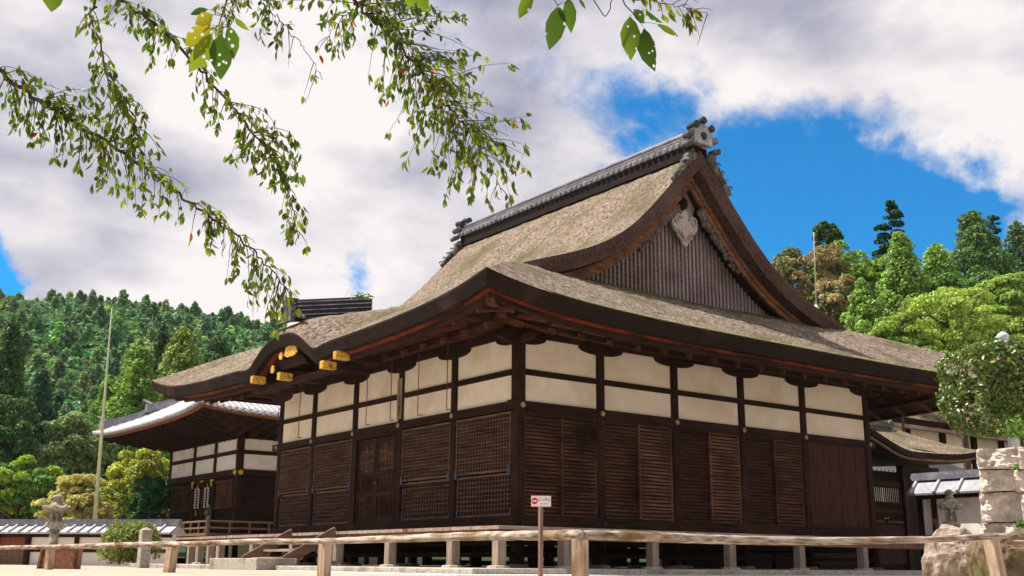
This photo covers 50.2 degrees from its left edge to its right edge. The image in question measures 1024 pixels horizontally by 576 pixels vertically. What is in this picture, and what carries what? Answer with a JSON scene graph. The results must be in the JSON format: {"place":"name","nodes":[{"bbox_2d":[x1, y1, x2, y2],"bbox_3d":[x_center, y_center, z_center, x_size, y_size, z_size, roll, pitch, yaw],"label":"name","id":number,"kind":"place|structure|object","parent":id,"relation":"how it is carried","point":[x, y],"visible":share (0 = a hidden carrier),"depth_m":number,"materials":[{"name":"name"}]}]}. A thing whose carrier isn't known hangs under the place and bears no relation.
{"place":"outdoors","nodes":[
{"label":"outdoors","id":0,"kind":"place"},
{"bbox_2d":[0,558,645,575],"bbox_3d":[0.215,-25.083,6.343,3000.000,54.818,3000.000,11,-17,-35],"label":"ground","id":1,"kind":"structure","parent":0,"point":[18,570],"depth_m":18.93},
{"bbox_2d":[0,315,29,430],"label":"cedar tree","id":2,"kind":"object","parent":1,"relation":"on","point":[10,368],"visible":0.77,"depth_m":66.77,"materials":[{"name":"green plant"}]},
{"bbox_2d":[0,394,50,518],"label":"camphor tree","id":3,"kind":"object","parent":1,"relation":"on","point":[13,448],"visible":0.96,"depth_m":60.11,"materials":[{"name":"green plant"}]},
{"bbox_2d":[0,455,63,518],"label":"camphor tree","id":4,"kind":"object","parent":1,"relation":"on","point":[28,478],"visible":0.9,"depth_m":49.89,"materials":[{"name":"green plant"}]},
{"bbox_2d":[11,364,58,516],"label":"cedar tree","id":5,"kind":"object","parent":1,"relation":"on","point":[41,394],"visible":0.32,"depth_m":76.89,"materials":[{"name":"green plant"}]},
{"bbox_2d":[21,467,68,518],"bbox_3d":[-24.720,12.262,58.108,3.256,5.488,3.187,11,-17,-35],"label":"oak tree","id":6,"kind":"object","parent":1,"relation":"on","point":[64,472],"visible":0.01,"depth_m":58.22,"materials":[{"name":"green plant"}]},
{"bbox_2d":[43,494,70,544],"bbox_3d":[-11.354,6.074,27.090,0.672,1.889,0.619,11,-17,-35],"label":"stone lantern","id":7,"kind":"object","parent":1,"relation":"on","point":[56,508],"visible":0.75,"depth_m":27.04,"materials":[{"name":"beige stone"}]},
{"bbox_2d":[36,549,82,568],"bbox_3d":[-10.013,6.112,24.199,1.343,0.775,0.428,-6,-16,24],"label":"slanted board","id":8,"kind":"object","parent":1,"relation":"on","point":[67,558],"visible":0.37,"depth_m":24.03,"materials":[{"name":"brown wood"}]},
{"bbox_2d":[30,473,116,518],"bbox_3d":[-18.691,10.130,47.142,3.388,4.346,3.410,-2,-14,11],"label":"maple tree","id":9,"kind":"object","parent":1,"relation":"on","point":[71,488],"visible":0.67,"depth_m":46.85,"materials":[{"name":"yellow plant"}]},
{"bbox_2d":[31,411,118,514],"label":"oak tree","id":10,"kind":"object","parent":1,"relation":"on","point":[69,434],"visible":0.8,"depth_m":65.59,"materials":[{"name":"green plant"}]},
{"bbox_2d":[0,519,186,565],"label":"roofed wall","id":11,"kind":"structure","parent":1,"relation":"on","point":[35,531],"depth_m":41.68,"materials":[{"name":"white paint"}]},
{"bbox_2d":[0,537,24,563],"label":"door","id":12,"kind":"structure","parent":11,"relation":"in","point":[4,541],"depth_m":42.04,"materials":[{"name":"red wood"}]},
{"bbox_2d":[83,374,118,465],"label":"cedar tree","id":13,"kind":"object","parent":1,"relation":"on","point":[96,412],"visible":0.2,"depth_m":83.12,"materials":[{"name":"green plant"}]},
{"bbox_2d":[93,308,111,518],"bbox_3d":[-16.581,5.959,44.023,0.200,9.998,2.739,4,-15,-14],"label":"leaning pole","id":14,"kind":"object","parent":1,"relation":"on","point":[96,500],"visible":0.79,"depth_m":43.96,"materials":[{"name":"beige wood"}]},
{"bbox_2d":[79,410,128,491],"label":"oak tree","id":15,"kind":"object","parent":1,"relation":"on","point":[112,416],"visible":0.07,"depth_m":72.45,"materials":[{"name":"green plant"}]},
{"bbox_2d":[96,520,162,564],"bbox_3d":[-13.021,8.679,37.237,2.222,1.514,2.185,11,-17,-35],"label":"azalea shrub","id":16,"kind":"object","parent":1,"relation":"on","point":[124,531],"visible":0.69,"depth_m":36.70,"materials":[{"name":"green plant"}]},
{"bbox_2d":[92,338,169,518],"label":"cedar tree","id":17,"kind":"object","parent":1,"relation":"on","point":[138,371],"visible":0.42,"depth_m":75.01,"materials":[{"name":"green plant"}]},
{"bbox_2d":[99,448,169,517],"bbox_3d":[-19.068,11.329,56.215,4.204,6.465,4.069,11,-17,-35],"label":"maple tree","id":18,"kind":"object","parent":1,"relation":"on","point":[121,473],"visible":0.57,"depth_m":55.73,"materials":[{"name":"yellow plant"}]},
{"bbox_2d":[136,527,152,567],"bbox_3d":[-10.074,7.161,29.919,0.270,1.190,0.270,11,-17,-35],"label":"stone post","id":19,"kind":"object","parent":1,"relation":"on","point":[144,553],"visible":0.78,"depth_m":29.82,"materials":[{"name":"stone"}]},
{"bbox_2d":[125,475,172,518],"bbox_3d":[-16.732,10.816,50.079,1.872,4.482,1.766,-11,-18,38],"label":"camellia tree","id":20,"kind":"object","parent":1,"relation":"on","point":[143,503],"visible":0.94,"depth_m":50.08,"materials":[{"name":"green plant"}]},
{"bbox_2d":[144,321,169,392],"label":"cedar tree","id":21,"kind":"object","parent":1,"relation":"on","point":[161,341],"visible":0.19,"depth_m":93.40,"materials":[{"name":"green plant"}]},
{"bbox_2d":[154,326,204,401],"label":"cypress tree","id":22,"kind":"object","parent":1,"relation":"on","point":[178,357],"visible":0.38,"depth_m":82.73,"materials":[{"name":"green plant"}]},
{"bbox_2d":[199,334,231,363],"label":"cedar tree","id":23,"kind":"object","parent":1,"relation":"on","point":[216,347],"visible":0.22,"depth_m":88.98,"materials":[{"name":"green plant"}]},
{"bbox_2d":[209,558,296,569],"bbox_3d":[-6.199,6.621,25.982,1.000,0.370,2.800,11,-17,-35],"label":"step stone","id":24,"kind":"object","parent":1,"relation":"on","point":[243,563],"visible":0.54,"depth_m":25.10,"materials":[{"name":"stone"}]},
{"bbox_2d":[92,399,425,565],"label":"hall","id":25,"kind":"structure","parent":1,"relation":"on","point":[221,480],"depth_m":47.10,"materials":[{"name":"brown wood"}]},
{"bbox_2d":[170,485,190,512],"bbox_3d":[-15.588,9.916,51.239,0.080,1.210,2.600,11,-17,-35],"label":"slat window","id":26,"kind":"structure","parent":25,"relation":"in","point":[180,495],"depth_m":51.14,"materials":[{"name":"brown wood"}]},
{"bbox_2d":[191,480,202,532],"bbox_3d":[-14.259,9.947,49.380,0.090,2.400,1.110,11,-17,-35],"label":"door","id":27,"kind":"structure","parent":25,"relation":"in","point":[196,482],"depth_m":49.55,"materials":[{"name":"brown wood"}]},
{"bbox_2d":[199,479,211,532],"bbox_3d":[-13.583,9.731,48.501,0.090,2.400,1.110,11,-17,-35],"label":"door","id":28,"kind":"structure","parent":25,"relation":"in","point":[204,481],"depth_m":48.74,"materials":[{"name":"brown wood"}]},
{"bbox_2d":[213,479,233,508],"bbox_3d":[-12.427,8.903,47.127,0.080,1.210,1.970,11,-17,-35],"label":"slat window","id":29,"kind":"structure","parent":25,"relation":"in","point":[224,488],"depth_m":47.07,"materials":[{"name":"brown wood"}]},
{"bbox_2d":[0,0,712,340],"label":"cherry tree","id":30,"kind":"object","parent":1,"relation":"on","point":[208,46],"visible":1,"depth_m":9.32,"materials":[{"name":"green plant"}]},
{"bbox_2d":[0,530,1023,575],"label":"log fence","id":31,"kind":"object","parent":1,"relation":"on","point":[579,539],"visible":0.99,"depth_m":12.95,"materials":[{"name":"brown wood"}]},
{"bbox_2d":[128,563,921,574],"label":"stone platform","id":32,"kind":"structure","parent":1,"relation":"on","point":[546,570],"depth_m":22.14,"materials":[{"name":"stone"}]},
{"bbox_2d":[152,116,979,569],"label":"hall","id":33,"kind":"structure","parent":32,"relation":"on","point":[648,340],"depth_m":27.48,"materials":[{"name":"brown wood"}]},
{"bbox_2d":[350,291,373,299],"bbox_3d":[-3.921,0.214,28.525,0.660,0.264,0.333,11,-17,-35],"label":"weed","id":34,"kind":"object","parent":33,"relation":"on","point":[359,297],"visible":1,"depth_m":28.49,"materials":[{"name":"green plant"}]},
{"bbox_2d":[355,438,376,522],"bbox_3d":[-3.852,5.092,28.849,0.090,2.160,0.973,11,-17,-35],"label":"door","id":35,"kind":"structure","parent":33,"relation":"in","point":[366,466],"depth_m":28.85,"materials":[{"name":"brown wood"}]},
{"bbox_2d":[374,435,394,521],"bbox_3d":[-3.255,4.901,28.073,0.090,2.160,0.973,11,-17,-35],"label":"door","id":36,"kind":"structure","parent":33,"relation":"in","point":[385,445],"depth_m":28.12,"materials":[{"name":"brown wood"}]},
{"bbox_2d":[813,232,817,307],"bbox_3d":[15.439,4.515,55.040,0.200,14.206,3.749,-2,-14,10],"label":"lightning rod","id":37,"kind":"object","parent":33,"relation":"attached to","point":[816,305],"visible":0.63,"depth_m":54.98,"materials":[{"name":"grey metal"}]},
{"bbox_2d":[531,495,550,575],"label":"no entry sign","id":38,"kind":"object","parent":1,"relation":"on","point":[540,502],"visible":1,"depth_m":9.33,"materials":[{"name":"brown wood"}]},
{"bbox_2d":[241,570,921,575],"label":"gravel strip","id":39,"kind":"object","parent":1,"relation":"on","point":[433,574],"visible":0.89,"depth_m":19.58,"materials":[{"name":"grey gravel"}]},
{"bbox_2d":[770,244,852,308],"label":"chinquapin tree","id":40,"kind":"object","parent":1,"relation":"on","point":[787,268],"visible":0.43,"depth_m":71.33,"materials":[{"name":"brown plant"}]},
{"bbox_2d":[659,464,963,569],"bbox_3d":[14.716,10.072,50.932,23.065,6.060,3.309,11,-17,-35],"label":"gallery","id":41,"kind":"object","parent":1,"relation":"on","point":[887,473],"visible":0.06,"depth_m":51.46,"materials":[{"name":"wood"}]},
{"bbox_2d":[812,221,843,246],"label":"pine tree","id":42,"kind":"object","parent":1,"relation":"on","point":[831,233],"visible":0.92,"depth_m":83.88,"materials":[{"name":"green plant"}]},
{"bbox_2d":[703,420,976,569],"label":"thatched gate","id":43,"kind":"structure","parent":1,"relation":"on","point":[907,455],"depth_m":39.90,"materials":[{"name":"black wood"}]},
{"bbox_2d":[814,553,857,563],"bbox_3d":[10.951,7.986,37.651,3.400,2.930,0.060,11,-17,-35],"label":"door","id":44,"kind":"structure","parent":43,"relation":"in","point":[834,555],"depth_m":37.46,"materials":[{"name":"brown wood"}]},
{"bbox_2d":[874,481,888,563],"bbox_3d":[13.015,8.380,39.140,1.150,2.930,0.060,11,-17,-35],"label":"door","id":45,"kind":"structure","parent":43,"relation":"in","point":[883,553],"depth_m":39.33,"materials":[{"name":"brown wood"}]},
{"bbox_2d":[882,481,907,563],"bbox_3d":[13.944,8.558,39.811,1.130,2.930,0.060,11,-17,-35],"label":"door","id":46,"kind":"structure","parent":43,"relation":"in","point":[895,556],"depth_m":39.82,"materials":[{"name":"brown wood"}]},
{"bbox_2d":[811,274,873,330],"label":"chinquapin tree","id":47,"kind":"object","parent":1,"relation":"on","point":[829,292],"visible":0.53,"depth_m":67.74,"materials":[{"name":"brown plant"}]},
{"bbox_2d":[807,240,896,316],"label":"oak tree","id":48,"kind":"object","parent":1,"relation":"on","point":[867,269],"visible":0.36,"depth_m":77.34,"materials":[{"name":"green plant"}]},
{"bbox_2d":[840,277,882,333],"bbox_3d":[20.854,7.569,63.130,4.125,17.161,3.828,3,-14,-11],"label":"cedar tree","id":49,"kind":"object","parent":1,"relation":"on","point":[864,306],"visible":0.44,"depth_m":64.53,"materials":[{"name":"green plant"}]},
{"bbox_2d":[871,200,914,285],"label":"fir tree","id":50,"kind":"object","parent":1,"relation":"on","point":[893,210],"visible":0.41,"depth_m":81.44,"materials":[{"name":"green plant"}]},
{"bbox_2d":[864,314,943,431],"bbox_3d":[19.335,7.539,53.144,4.437,12.939,4.160,11,-17,-35],"label":"maple tree","id":51,"kind":"object","parent":1,"relation":"on","point":[892,327],"visible":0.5,"depth_m":53.74,"materials":[{"name":"green plant"}]},
{"bbox_2d":[874,230,943,345],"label":"cedar tree","id":52,"kind":"object","parent":1,"relation":"on","point":[903,261],"visible":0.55,"depth_m":70.79,"materials":[{"name":"green plant"}]},
{"bbox_2d":[916,243,971,317],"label":"cedar tree","id":53,"kind":"object","parent":1,"relation":"on","point":[936,259],"visible":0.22,"depth_m":74.91,"materials":[{"name":"green plant"}]},
{"bbox_2d":[921,524,971,575],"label":"boulder","id":54,"kind":"object","parent":1,"relation":"on","point":[944,559],"visible":0.46,"depth_m":18.19,"materials":[{"name":"stone"}]},
{"bbox_2d":[936,489,963,527],"bbox_3d":[10.878,6.077,26.955,0.640,2.186,0.588,11,-17,-35],"label":"stone lantern","id":55,"kind":"object","parent":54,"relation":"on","point":[949,504],"visible":0.59,"depth_m":26.97,"materials":[{"name":"grey stone"}]},
{"bbox_2d":[907,469,987,557],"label":"roofed wall","id":56,"kind":"structure","parent":1,"relation":"on","point":[928,490],"depth_m":35.93,"materials":[{"name":"white paint"}]},
{"bbox_2d":[886,403,1023,469],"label":"thatched hall","id":57,"kind":"structure","parent":1,"relation":"on","point":[933,426],"depth_m":58.33,"materials":[{"name":"brown wood"}]},
{"bbox_2d":[923,272,991,339],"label":"oak tree","id":58,"kind":"object","parent":1,"relation":"on","point":[949,279],"visible":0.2,"depth_m":70.37,"materials":[{"name":"green plant"}]},
{"bbox_2d":[894,286,1023,469],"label":"maple tree","id":59,"kind":"object","parent":1,"relation":"on","point":[953,324],"visible":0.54,"depth_m":55.56,"materials":[{"name":"green plant"}]},
{"bbox_2d":[946,209,1023,337],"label":"cedar tree","id":60,"kind":"object","parent":1,"relation":"on","point":[978,240],"visible":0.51,"depth_m":76.53,"materials":[{"name":"green plant"}]},
{"bbox_2d":[986,215,1001,259],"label":"fir tree","id":61,"kind":"object","parent":1,"relation":"on","point":[993,218],"visible":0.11,"depth_m":85.76,"materials":[{"name":"green plant"}]},
{"bbox_2d":[966,532,1023,575],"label":"boulder","id":62,"kind":"object","parent":1,"relation":"on","point":[977,564],"visible":0.58,"depth_m":17.19,"materials":[{"name":"beige stone"}]},
{"bbox_2d":[974,271,1023,446],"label":"maple tree","id":63,"kind":"object","parent":1,"relation":"on","point":[1009,298],"visible":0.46,"depth_m":60.19,"materials":[{"name":"green plant"}]},
{"bbox_2d":[976,447,1023,533],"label":"stone retaining wall","id":64,"kind":"structure","parent":1,"relation":"on","point":[1001,497],"depth_m":19.81,"materials":[{"name":"grey stone"}]},
{"bbox_2d":[933,337,1023,439],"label":"hedge","id":65,"kind":"object","parent":64,"relation":"on","point":[999,389],"visible":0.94,"depth_m":20.48,"materials":[{"name":"green plant"}]},
{"bbox_2d":[994,412,1023,438],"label":"weed","id":66,"kind":"object","parent":64,"relation":"on","point":[1017,427],"visible":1,"depth_m":19.65,"materials":[{"name":"green plant"}]},
{"bbox_2d":[1010,464,1021,471],"bbox_3d":[9.107,3.225,19.607,0.401,0.197,0.196,8,-16,-27],"label":"weed","id":67,"kind":"object","parent":64,"relation":"on","point":[1017,468],"visible":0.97,"depth_m":19.56,"materials":[{"name":"green plant"}]},
{"bbox_2d":[1013,518,1023,528],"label":"weed","id":68,"kind":"object","parent":64,"relation":"on","point":[1020,523],"visible":1,"depth_m":19.45,"materials":[{"name":"green plant"}]},
{"bbox_2d":[991,220,1023,334],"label":"fir tree","id":69,"kind":"object","parent":1,"relation":"on","point":[1015,238],"visible":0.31,"depth_m":83.38,"materials":[{"name":"green plant"}]},
{"bbox_2d":[995,331,1022,447],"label":"stone lantern","id":70,"kind":"object","parent":1,"relation":"on","point":[1014,441],"visible":0.12,"depth_m":24.61,"materials":[{"name":"grey stone"}]},
{"bbox_2d":[0,512,645,561],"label":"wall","id":71,"kind":"structure","parent":0,"point":[182,552],"depth_m":66.04,"materials":[{"name":"white paint"}]},
{"bbox_2d":[0,271,1019,518],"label":"forest","id":72,"kind":"object","parent":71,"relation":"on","point":[66,337],"visible":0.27,"depth_m":181.02,"materials":[{"name":"green plant"}]},
{"bbox_2d":[0,0,1023,326],"label":"sky","id":73,"kind":"structure","parent":0,"point":[835,111],"materials":[{"name":"white"}]}
]}

